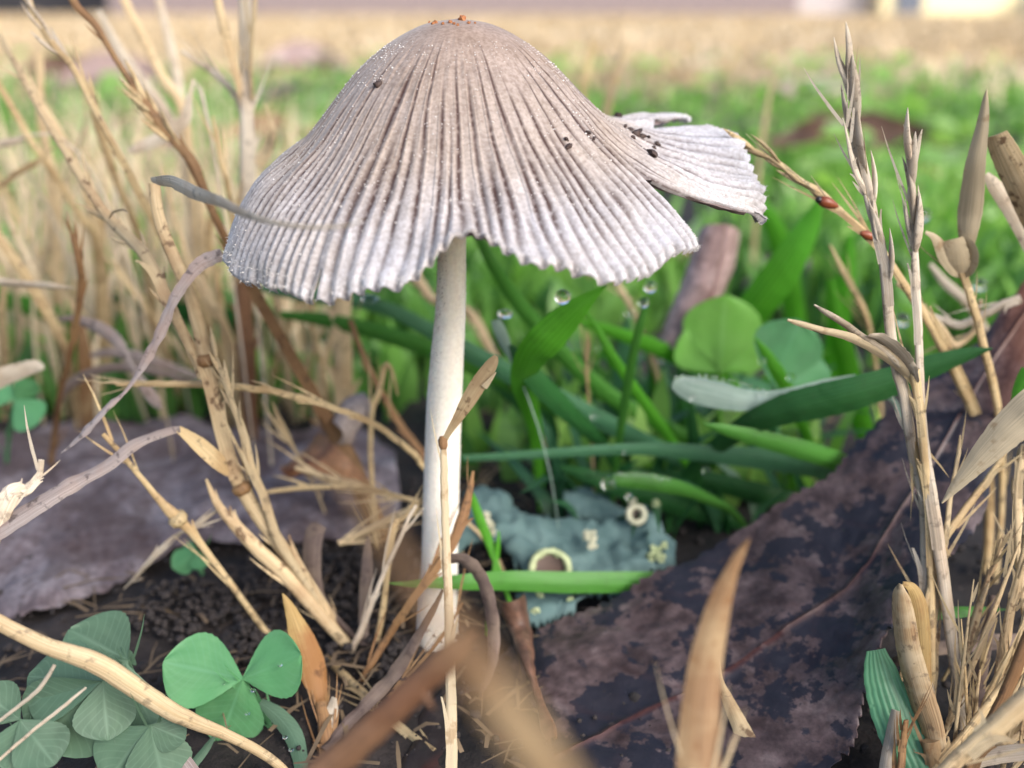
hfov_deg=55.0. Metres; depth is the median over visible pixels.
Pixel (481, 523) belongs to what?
grass blade
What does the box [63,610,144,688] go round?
clover
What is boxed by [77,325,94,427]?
dry grass blade
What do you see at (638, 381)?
grass blade
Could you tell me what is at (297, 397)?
dry stalk
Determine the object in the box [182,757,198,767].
dry leaf
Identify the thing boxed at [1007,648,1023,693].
dry straw
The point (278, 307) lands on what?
dry straw
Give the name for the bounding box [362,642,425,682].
worm casting
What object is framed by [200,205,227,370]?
dry straw
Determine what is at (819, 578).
dead leaf
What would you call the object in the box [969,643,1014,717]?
dry straw
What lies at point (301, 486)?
dry straw
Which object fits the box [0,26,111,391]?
dry grass blade
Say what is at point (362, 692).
dry straw
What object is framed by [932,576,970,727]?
dry straw
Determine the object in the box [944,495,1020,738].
dry straw
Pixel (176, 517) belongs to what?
dry stalk
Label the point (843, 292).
grass blade
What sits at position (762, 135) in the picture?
dry straw
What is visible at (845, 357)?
grass blade
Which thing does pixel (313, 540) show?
dry leaf
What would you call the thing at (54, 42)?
dry stalk
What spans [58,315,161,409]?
dry leaf
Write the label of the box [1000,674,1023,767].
dry straw
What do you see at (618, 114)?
soil crumb
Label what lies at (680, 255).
grass blade
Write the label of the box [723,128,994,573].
dry stalk
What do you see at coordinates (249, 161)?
dry stalk
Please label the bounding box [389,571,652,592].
grass blade
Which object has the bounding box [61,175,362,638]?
dry stalk
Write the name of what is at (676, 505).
grass blade
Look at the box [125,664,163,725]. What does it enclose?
clover
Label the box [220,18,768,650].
mushroom
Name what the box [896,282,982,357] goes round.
dry straw
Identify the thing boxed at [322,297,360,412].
dry straw
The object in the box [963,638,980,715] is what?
dry straw
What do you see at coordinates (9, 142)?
dry grass blade
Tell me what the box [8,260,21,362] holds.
dry straw
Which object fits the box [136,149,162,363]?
dry straw
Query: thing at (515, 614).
dead leaf
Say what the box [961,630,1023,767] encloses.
dry stalk
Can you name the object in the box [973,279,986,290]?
dew drop
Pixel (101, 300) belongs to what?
dry grass blade
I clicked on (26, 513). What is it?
dry leaf
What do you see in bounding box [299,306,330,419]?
dry straw
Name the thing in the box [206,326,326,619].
dry stalk
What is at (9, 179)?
dry straw
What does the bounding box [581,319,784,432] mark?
grass blade
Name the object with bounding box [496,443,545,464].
grass blade
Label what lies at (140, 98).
dry stalk
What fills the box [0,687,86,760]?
dry straw
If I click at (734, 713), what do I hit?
dry leaf
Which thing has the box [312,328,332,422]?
dry straw
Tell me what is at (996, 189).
dry grass blade
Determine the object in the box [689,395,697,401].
dew drop
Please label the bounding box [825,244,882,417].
dry straw
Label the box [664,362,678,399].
grass blade
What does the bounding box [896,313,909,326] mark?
dew drop
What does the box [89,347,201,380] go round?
dry leaf
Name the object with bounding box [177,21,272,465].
dry straw
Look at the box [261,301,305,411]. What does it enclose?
dry straw
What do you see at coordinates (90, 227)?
dry grass blade
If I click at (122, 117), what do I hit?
dead leaf
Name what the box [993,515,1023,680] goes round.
dry stalk
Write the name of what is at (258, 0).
sky
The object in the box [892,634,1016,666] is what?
dry grass blade
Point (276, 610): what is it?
soil crumbs
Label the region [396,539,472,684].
dry straw
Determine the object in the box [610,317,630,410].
grass blade
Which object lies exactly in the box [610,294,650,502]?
grass blade
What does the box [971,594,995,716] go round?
dry grass blade
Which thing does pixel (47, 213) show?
dry straw
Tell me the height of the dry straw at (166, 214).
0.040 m
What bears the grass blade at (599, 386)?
on the ground at (472, 754)
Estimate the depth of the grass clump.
0.15 m
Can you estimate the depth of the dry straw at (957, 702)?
0.09 m
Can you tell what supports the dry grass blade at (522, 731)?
on the ground at (472, 754)
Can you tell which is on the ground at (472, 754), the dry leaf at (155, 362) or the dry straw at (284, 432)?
the dry straw at (284, 432)
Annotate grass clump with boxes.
[475,332,878,558]
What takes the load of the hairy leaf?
on the ground at (472, 754)
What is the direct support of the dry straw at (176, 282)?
on the ground at (472, 754)
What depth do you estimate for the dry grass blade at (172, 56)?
0.17 m
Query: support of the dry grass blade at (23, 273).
on the ground at (472, 754)
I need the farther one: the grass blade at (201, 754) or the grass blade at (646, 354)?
the grass blade at (646, 354)
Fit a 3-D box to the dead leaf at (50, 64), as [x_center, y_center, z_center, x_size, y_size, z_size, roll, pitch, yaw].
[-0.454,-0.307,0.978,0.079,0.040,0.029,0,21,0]
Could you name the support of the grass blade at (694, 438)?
on the ground at (472, 754)
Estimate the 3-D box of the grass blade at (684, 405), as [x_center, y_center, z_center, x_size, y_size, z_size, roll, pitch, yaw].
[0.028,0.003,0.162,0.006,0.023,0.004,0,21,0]
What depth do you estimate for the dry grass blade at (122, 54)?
0.16 m
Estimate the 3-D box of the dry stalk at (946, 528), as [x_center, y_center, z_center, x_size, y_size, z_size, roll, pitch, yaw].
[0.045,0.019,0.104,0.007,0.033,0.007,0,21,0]
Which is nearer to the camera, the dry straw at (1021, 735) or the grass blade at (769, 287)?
the dry straw at (1021, 735)
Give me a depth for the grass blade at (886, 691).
0.10 m
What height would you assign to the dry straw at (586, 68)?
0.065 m
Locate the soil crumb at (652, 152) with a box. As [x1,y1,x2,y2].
[647,149,657,157]
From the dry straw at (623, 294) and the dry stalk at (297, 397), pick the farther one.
the dry straw at (623, 294)
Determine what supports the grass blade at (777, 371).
on the ground at (472, 754)
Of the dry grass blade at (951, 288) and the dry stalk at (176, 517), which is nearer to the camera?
the dry stalk at (176, 517)
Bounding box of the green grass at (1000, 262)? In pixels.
[0,50,1023,506]
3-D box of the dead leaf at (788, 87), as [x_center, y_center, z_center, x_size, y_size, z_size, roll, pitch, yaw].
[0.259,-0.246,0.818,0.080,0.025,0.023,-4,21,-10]
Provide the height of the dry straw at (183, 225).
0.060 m
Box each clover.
[0,378,46,462]
[0,680,69,767]
[21,640,136,757]
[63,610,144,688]
[93,695,192,767]
[162,630,301,740]
[171,534,211,575]
[674,295,762,423]
[740,319,830,488]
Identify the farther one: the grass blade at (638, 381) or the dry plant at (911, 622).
the grass blade at (638, 381)
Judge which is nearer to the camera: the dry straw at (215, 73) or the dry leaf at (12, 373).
the dry leaf at (12, 373)
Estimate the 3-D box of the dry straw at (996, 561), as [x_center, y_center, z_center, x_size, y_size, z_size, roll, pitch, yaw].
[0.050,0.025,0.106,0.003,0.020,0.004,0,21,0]
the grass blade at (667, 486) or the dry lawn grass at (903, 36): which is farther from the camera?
the dry lawn grass at (903, 36)
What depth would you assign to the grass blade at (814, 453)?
0.12 m
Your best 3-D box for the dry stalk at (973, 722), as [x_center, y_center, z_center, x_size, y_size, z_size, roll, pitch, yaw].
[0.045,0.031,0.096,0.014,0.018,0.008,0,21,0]
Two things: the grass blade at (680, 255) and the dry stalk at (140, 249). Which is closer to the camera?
the dry stalk at (140, 249)
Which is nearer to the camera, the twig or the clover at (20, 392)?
the twig
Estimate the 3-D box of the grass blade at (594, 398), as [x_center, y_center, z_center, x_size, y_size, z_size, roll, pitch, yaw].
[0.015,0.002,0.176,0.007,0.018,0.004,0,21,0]
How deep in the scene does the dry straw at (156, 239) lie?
0.20 m
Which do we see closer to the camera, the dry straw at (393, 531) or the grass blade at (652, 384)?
the dry straw at (393, 531)
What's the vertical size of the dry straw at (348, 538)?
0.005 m
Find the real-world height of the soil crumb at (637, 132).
0.001 m
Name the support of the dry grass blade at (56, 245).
on the ground at (472, 754)
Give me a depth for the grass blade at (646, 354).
0.18 m
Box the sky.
[258,0,618,7]
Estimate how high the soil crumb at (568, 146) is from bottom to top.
0.001 m
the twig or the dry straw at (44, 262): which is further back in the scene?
the dry straw at (44, 262)
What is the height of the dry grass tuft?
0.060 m
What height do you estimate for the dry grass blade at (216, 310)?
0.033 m
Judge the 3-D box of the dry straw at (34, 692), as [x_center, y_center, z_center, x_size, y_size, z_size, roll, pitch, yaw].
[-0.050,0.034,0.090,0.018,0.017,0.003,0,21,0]
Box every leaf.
[0,278,75,288]
[0,360,43,388]
[0,413,399,619]
[0,426,180,539]
[24,54,76,80]
[53,51,171,90]
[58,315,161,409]
[62,362,193,402]
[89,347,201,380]
[112,103,161,134]
[147,142,175,152]
[177,426,228,475]
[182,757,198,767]
[219,112,313,148]
[258,81,304,102]
[259,699,307,767]
[260,40,345,71]
[280,431,366,481]
[303,521,359,641]
[321,589,443,748]
[333,392,369,445]
[359,536,372,644]
[401,684,537,767]
[451,553,499,663]
[495,594,556,739]
[497,282,1023,767]
[658,224,739,349]
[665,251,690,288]
[672,375,901,418]
[721,675,755,737]
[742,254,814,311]
[766,111,957,163]
[780,72,863,98]
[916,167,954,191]
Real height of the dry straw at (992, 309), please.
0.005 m
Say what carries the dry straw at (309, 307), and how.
on the ground at (472, 754)
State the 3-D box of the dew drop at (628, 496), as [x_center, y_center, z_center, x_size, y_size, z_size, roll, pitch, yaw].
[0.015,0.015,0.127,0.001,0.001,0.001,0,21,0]
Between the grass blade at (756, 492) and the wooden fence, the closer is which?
the grass blade at (756, 492)
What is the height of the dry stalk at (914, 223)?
0.063 m
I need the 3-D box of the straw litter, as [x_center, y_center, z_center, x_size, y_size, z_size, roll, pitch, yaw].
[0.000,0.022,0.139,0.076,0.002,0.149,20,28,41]
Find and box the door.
[894,0,923,14]
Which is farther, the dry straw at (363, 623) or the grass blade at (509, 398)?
the grass blade at (509, 398)
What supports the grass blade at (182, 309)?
on the ground at (472, 754)
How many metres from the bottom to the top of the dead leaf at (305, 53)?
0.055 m
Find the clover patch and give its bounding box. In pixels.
[0,47,1023,256]
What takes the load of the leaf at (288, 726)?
on the ground at (472, 754)
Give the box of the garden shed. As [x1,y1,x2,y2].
[0,0,109,13]
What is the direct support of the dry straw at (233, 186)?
on the ground at (472, 754)
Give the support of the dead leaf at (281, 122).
on the ground at (472, 754)
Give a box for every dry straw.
[0,140,173,461]
[0,153,116,321]
[0,177,86,316]
[0,199,71,412]
[0,285,9,419]
[0,614,287,767]
[0,664,55,721]
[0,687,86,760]
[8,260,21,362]
[22,111,90,330]
[46,93,56,297]
[65,164,83,333]
[77,220,193,369]
[81,75,133,334]
[105,222,148,337]
[105,232,124,308]
[110,153,131,318]
[111,261,183,410]
[114,75,151,314]
[123,507,221,589]
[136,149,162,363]
[145,191,159,298]
[156,160,204,306]
[161,187,171,287]
[167,113,186,253]
[171,186,209,291]
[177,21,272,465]
[180,146,210,301]
[188,87,243,415]
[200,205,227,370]
[209,227,234,337]
[213,168,255,311]
[260,399,325,512]
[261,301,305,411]
[266,475,417,503]
[268,441,504,570]
[270,294,292,420]
[276,135,289,310]
[281,335,352,360]
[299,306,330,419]
[305,302,332,410]
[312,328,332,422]
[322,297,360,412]
[327,656,435,750]
[337,501,422,545]
[348,319,424,461]
[349,505,424,653]
[350,357,398,547]
[360,458,473,681]
[375,444,462,642]
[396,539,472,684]
[409,275,550,459]
[572,324,594,492]
[577,37,598,95]
[607,281,659,383]
[744,63,787,266]
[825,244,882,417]
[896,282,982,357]
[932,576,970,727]
[933,295,1021,329]
[941,540,1012,680]
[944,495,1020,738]
[947,579,990,739]
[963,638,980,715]
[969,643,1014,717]
[975,620,996,691]
[996,727,1023,745]
[999,603,1023,674]
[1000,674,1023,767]
[1003,720,1023,744]
[1006,643,1020,734]
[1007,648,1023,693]
[1011,742,1023,767]
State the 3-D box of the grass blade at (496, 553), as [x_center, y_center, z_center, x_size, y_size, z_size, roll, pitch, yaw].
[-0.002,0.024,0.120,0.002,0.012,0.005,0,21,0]
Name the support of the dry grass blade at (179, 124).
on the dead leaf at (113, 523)
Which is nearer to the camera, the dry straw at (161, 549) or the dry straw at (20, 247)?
the dry straw at (161, 549)
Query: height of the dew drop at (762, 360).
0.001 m
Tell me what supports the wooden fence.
on the ground at (472, 754)
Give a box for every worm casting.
[127,575,232,636]
[220,619,271,655]
[242,564,288,598]
[321,552,383,600]
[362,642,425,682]
[473,542,518,569]
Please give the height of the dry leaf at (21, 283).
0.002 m
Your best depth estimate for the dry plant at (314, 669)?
0.11 m
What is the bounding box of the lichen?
[458,485,675,628]
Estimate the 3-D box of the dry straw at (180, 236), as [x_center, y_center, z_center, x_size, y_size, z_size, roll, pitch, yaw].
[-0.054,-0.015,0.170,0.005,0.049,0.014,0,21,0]
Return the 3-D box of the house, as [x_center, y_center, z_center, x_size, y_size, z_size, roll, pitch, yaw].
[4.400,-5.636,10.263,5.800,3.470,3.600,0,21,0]
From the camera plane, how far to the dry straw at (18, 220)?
0.19 m
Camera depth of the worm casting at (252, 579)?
0.13 m
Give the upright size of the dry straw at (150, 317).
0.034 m
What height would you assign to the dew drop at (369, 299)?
0.001 m
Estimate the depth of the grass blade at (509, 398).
0.16 m
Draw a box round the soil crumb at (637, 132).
[632,128,642,136]
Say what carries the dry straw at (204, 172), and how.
on the ground at (472, 754)
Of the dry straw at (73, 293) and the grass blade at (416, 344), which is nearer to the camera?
the grass blade at (416, 344)
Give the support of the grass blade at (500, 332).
on the ground at (472, 754)
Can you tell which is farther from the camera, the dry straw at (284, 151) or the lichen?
the dry straw at (284, 151)
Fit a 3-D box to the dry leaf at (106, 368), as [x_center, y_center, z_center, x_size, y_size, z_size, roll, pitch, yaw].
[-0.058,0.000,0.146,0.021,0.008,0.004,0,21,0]
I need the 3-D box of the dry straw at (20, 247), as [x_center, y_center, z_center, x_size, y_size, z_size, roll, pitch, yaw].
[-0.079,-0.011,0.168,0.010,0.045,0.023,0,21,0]
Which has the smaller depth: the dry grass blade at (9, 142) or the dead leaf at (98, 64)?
the dry grass blade at (9, 142)
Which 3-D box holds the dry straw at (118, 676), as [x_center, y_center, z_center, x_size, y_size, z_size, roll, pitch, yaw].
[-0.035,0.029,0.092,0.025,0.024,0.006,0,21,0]
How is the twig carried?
on the ground at (472, 754)
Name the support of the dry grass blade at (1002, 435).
on the ground at (472, 754)
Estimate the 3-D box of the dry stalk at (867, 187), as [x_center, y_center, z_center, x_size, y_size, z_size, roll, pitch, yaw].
[0.038,0.001,0.099,0.022,0.071,0.008,16,26,36]
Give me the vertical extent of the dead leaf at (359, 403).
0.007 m
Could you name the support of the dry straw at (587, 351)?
on the ground at (472, 754)
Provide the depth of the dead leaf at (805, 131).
0.49 m
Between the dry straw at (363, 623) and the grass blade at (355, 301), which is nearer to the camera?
the dry straw at (363, 623)
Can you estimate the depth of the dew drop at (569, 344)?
0.17 m
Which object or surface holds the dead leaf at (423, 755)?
on the ground at (472, 754)
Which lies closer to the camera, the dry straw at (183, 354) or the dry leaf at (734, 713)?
the dry leaf at (734, 713)
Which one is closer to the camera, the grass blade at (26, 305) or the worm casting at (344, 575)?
the worm casting at (344, 575)
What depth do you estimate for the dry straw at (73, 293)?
0.19 m
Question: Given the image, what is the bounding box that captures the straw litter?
[0,409,842,767]
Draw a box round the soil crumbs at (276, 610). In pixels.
[0,410,1020,767]
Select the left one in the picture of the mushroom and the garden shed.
the garden shed
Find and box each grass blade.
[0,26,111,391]
[0,82,104,396]
[0,133,173,451]
[0,230,79,428]
[6,292,154,367]
[35,52,62,305]
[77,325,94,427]
[88,80,163,370]
[95,9,193,340]
[95,218,107,408]
[112,292,376,374]
[120,0,196,260]
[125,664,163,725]
[128,78,256,467]
[155,0,189,255]
[193,736,215,765]
[195,182,213,330]
[195,274,237,406]
[260,283,529,442]
[280,311,630,461]
[327,448,574,767]
[356,293,683,469]
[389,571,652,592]
[462,443,834,479]
[471,493,511,601]
[474,238,687,442]
[485,531,499,635]
[490,384,624,455]
[491,318,558,526]
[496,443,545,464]
[508,344,629,508]
[510,286,603,511]
[559,465,741,529]
[571,347,612,385]
[576,353,603,410]
[578,384,584,396]
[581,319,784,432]
[586,312,688,468]
[590,340,618,361]
[600,349,613,377]
[602,40,626,115]
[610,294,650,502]
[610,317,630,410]
[612,473,746,527]
[634,376,648,398]
[643,351,669,397]
[648,355,656,400]
[650,470,795,506]
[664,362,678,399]
[665,347,992,533]
[675,365,688,428]
[675,370,690,427]
[688,402,702,526]
[703,423,846,470]
[726,202,821,375]
[738,373,746,379]
[755,337,820,480]
[761,376,770,383]
[763,201,805,321]
[822,235,855,377]
[826,279,873,438]
[864,648,928,767]
[879,709,898,767]
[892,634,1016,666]
[928,262,988,333]
[938,606,1005,619]
[941,389,1023,502]
[961,743,1023,767]
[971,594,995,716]
[985,172,1023,250]
[987,130,1023,227]
[1011,367,1023,399]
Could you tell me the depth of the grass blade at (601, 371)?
0.18 m
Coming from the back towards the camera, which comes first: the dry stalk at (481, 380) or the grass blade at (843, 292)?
the grass blade at (843, 292)
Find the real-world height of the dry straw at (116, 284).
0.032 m
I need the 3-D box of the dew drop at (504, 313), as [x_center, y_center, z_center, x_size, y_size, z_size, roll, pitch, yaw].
[-0.001,-0.009,0.122,0.002,0.001,0.002,0,21,0]
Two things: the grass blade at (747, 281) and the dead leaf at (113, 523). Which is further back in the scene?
the grass blade at (747, 281)
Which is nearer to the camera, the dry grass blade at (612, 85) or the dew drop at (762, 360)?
the dew drop at (762, 360)
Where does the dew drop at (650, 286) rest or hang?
on the grass blade at (629, 375)
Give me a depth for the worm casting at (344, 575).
0.13 m
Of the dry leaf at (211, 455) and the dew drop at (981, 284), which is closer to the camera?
the dry leaf at (211, 455)
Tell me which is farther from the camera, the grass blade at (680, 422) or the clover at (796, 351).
the grass blade at (680, 422)
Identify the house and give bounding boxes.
[707,0,1023,15]
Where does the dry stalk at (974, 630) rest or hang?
on the ground at (472, 754)
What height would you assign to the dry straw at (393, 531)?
0.023 m
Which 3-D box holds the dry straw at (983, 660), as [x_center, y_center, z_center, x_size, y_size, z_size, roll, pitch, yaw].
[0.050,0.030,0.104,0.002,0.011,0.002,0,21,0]
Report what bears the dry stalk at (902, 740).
on the ground at (472, 754)
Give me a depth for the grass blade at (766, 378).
0.17 m
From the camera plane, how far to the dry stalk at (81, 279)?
0.13 m
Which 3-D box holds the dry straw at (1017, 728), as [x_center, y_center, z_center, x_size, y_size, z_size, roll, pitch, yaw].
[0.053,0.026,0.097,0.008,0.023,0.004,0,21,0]
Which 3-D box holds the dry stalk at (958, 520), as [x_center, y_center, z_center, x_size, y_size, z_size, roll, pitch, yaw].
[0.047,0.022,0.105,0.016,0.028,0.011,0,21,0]
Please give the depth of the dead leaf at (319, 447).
0.14 m
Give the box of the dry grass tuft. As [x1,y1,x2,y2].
[0,53,338,426]
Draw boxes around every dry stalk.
[0,32,200,379]
[0,407,59,541]
[21,0,231,427]
[46,210,88,464]
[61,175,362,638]
[69,0,382,532]
[78,374,462,552]
[79,376,270,632]
[205,479,350,647]
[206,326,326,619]
[214,0,276,439]
[430,355,497,767]
[655,538,749,767]
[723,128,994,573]
[804,22,935,695]
[881,108,965,729]
[888,545,940,694]
[892,683,933,767]
[899,452,1023,680]
[932,626,1023,767]
[935,408,993,625]
[936,686,1023,767]
[953,522,1022,702]
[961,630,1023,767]
[993,444,1023,614]
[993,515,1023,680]
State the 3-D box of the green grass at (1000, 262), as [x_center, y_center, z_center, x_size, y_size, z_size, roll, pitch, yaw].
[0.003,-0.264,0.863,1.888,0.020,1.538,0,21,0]
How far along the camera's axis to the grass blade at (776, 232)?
0.18 m
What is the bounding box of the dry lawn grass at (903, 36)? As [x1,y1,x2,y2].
[0,12,1023,106]
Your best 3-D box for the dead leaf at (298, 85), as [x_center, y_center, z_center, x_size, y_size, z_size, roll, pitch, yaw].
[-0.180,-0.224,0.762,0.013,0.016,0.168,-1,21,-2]
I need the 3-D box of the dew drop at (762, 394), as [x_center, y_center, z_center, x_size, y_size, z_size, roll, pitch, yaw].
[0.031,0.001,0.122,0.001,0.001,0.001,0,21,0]
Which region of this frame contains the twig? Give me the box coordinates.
[301,630,477,767]
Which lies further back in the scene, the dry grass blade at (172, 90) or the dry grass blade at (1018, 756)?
the dry grass blade at (172, 90)
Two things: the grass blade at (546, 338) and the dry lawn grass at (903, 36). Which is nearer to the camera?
the grass blade at (546, 338)
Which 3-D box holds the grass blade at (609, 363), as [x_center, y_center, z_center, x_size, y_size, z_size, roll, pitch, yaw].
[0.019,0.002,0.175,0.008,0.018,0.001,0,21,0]
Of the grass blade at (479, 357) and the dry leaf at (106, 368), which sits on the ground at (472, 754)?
the grass blade at (479, 357)
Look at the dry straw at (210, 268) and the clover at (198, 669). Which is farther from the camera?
the dry straw at (210, 268)
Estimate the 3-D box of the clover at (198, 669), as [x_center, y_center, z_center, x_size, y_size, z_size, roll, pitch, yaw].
[-0.029,0.033,0.104,0.015,0.015,0.006,0,21,0]
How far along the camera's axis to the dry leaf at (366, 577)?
0.12 m
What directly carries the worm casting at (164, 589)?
on the ground at (472, 754)
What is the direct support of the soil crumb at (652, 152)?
on the mushroom
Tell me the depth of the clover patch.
0.57 m
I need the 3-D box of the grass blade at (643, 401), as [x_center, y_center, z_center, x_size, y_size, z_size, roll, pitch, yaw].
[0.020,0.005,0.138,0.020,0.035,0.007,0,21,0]
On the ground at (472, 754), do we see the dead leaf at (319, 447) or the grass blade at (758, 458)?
the grass blade at (758, 458)
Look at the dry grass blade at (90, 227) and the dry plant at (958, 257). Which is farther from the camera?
the dry grass blade at (90, 227)
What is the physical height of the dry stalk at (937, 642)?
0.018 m
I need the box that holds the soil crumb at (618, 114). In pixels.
[613,112,622,117]
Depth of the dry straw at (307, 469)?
0.13 m
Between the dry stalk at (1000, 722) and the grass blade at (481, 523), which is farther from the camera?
the grass blade at (481, 523)
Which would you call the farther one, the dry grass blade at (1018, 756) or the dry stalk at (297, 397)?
the dry stalk at (297, 397)
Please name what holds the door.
in the house
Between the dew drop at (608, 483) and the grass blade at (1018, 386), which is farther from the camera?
the dew drop at (608, 483)
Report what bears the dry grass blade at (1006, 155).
on the ground at (472, 754)
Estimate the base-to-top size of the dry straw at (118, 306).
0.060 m
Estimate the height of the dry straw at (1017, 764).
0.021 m
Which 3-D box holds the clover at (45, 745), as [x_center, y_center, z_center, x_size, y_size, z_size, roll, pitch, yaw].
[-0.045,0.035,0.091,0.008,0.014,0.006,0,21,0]
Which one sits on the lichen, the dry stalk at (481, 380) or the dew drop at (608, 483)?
the dew drop at (608, 483)
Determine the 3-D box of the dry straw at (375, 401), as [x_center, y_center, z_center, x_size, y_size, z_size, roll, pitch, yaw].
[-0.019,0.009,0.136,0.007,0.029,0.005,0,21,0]
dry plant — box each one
[282,593,341,756]
[787,304,935,685]
[892,581,946,767]
[920,90,1011,582]
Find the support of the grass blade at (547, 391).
on the ground at (472, 754)
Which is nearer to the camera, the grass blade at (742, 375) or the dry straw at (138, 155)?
the grass blade at (742, 375)
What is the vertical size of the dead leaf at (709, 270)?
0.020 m
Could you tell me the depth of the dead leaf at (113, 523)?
0.15 m
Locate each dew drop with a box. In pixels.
[361,294,378,304]
[498,309,511,318]
[555,289,569,304]
[566,341,571,348]
[601,477,615,490]
[625,493,632,500]
[644,280,655,292]
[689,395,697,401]
[758,357,766,364]
[758,391,766,398]
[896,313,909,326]
[923,208,929,221]
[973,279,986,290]
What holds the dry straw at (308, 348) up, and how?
on the ground at (472, 754)
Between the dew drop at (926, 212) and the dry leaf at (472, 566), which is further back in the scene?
the dew drop at (926, 212)
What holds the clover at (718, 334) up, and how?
on the ground at (472, 754)
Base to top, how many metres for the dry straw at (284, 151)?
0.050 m
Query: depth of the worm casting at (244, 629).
0.12 m
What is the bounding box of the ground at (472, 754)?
[0,8,1023,767]
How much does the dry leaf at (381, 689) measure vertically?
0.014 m
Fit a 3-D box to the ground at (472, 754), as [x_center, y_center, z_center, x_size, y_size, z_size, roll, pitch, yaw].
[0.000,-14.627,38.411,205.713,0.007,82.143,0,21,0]
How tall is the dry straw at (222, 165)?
0.062 m
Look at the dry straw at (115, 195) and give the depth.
0.18 m
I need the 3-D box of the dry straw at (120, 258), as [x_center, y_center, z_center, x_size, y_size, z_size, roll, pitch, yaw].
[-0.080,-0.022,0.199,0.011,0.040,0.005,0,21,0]
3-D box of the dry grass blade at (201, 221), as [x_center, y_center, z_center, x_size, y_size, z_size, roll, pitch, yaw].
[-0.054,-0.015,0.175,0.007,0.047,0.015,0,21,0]
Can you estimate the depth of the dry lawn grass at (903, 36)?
2.05 m
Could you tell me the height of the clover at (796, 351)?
0.032 m
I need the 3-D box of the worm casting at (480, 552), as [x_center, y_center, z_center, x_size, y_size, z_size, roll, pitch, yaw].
[-0.002,0.023,0.136,0.008,0.003,0.008,0,21,0]
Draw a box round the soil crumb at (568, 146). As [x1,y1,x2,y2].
[565,143,571,149]
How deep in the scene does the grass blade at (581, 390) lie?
0.17 m
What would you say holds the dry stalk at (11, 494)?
on the ground at (472, 754)
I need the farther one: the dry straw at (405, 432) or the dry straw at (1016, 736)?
the dry straw at (405, 432)
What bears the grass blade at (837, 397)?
on the ground at (472, 754)
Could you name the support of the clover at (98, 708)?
on the ground at (472, 754)
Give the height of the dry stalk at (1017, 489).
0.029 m
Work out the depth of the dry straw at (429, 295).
0.15 m
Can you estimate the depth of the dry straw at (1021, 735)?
0.09 m
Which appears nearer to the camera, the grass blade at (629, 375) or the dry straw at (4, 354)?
the grass blade at (629, 375)
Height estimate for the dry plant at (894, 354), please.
0.046 m
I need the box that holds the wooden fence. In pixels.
[109,0,797,14]
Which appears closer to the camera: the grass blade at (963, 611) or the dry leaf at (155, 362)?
the grass blade at (963, 611)
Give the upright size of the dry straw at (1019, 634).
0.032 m
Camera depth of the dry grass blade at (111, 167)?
0.15 m
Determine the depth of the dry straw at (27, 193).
0.20 m
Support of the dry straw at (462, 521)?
on the ground at (472, 754)
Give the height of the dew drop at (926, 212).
0.002 m
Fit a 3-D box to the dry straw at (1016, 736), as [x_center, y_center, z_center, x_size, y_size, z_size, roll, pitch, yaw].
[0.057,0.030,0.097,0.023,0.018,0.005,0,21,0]
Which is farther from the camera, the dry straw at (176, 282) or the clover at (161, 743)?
the dry straw at (176, 282)
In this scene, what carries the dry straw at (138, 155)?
on the ground at (472, 754)
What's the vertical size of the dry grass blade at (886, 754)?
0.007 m
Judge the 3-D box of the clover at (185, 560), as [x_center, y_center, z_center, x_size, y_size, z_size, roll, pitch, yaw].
[-0.041,0.022,0.128,0.006,0.009,0.006,0,21,0]
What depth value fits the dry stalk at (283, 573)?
0.12 m
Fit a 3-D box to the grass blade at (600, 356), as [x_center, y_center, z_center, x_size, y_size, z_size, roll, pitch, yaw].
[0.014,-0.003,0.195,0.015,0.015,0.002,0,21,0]
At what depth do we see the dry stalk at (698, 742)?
0.07 m

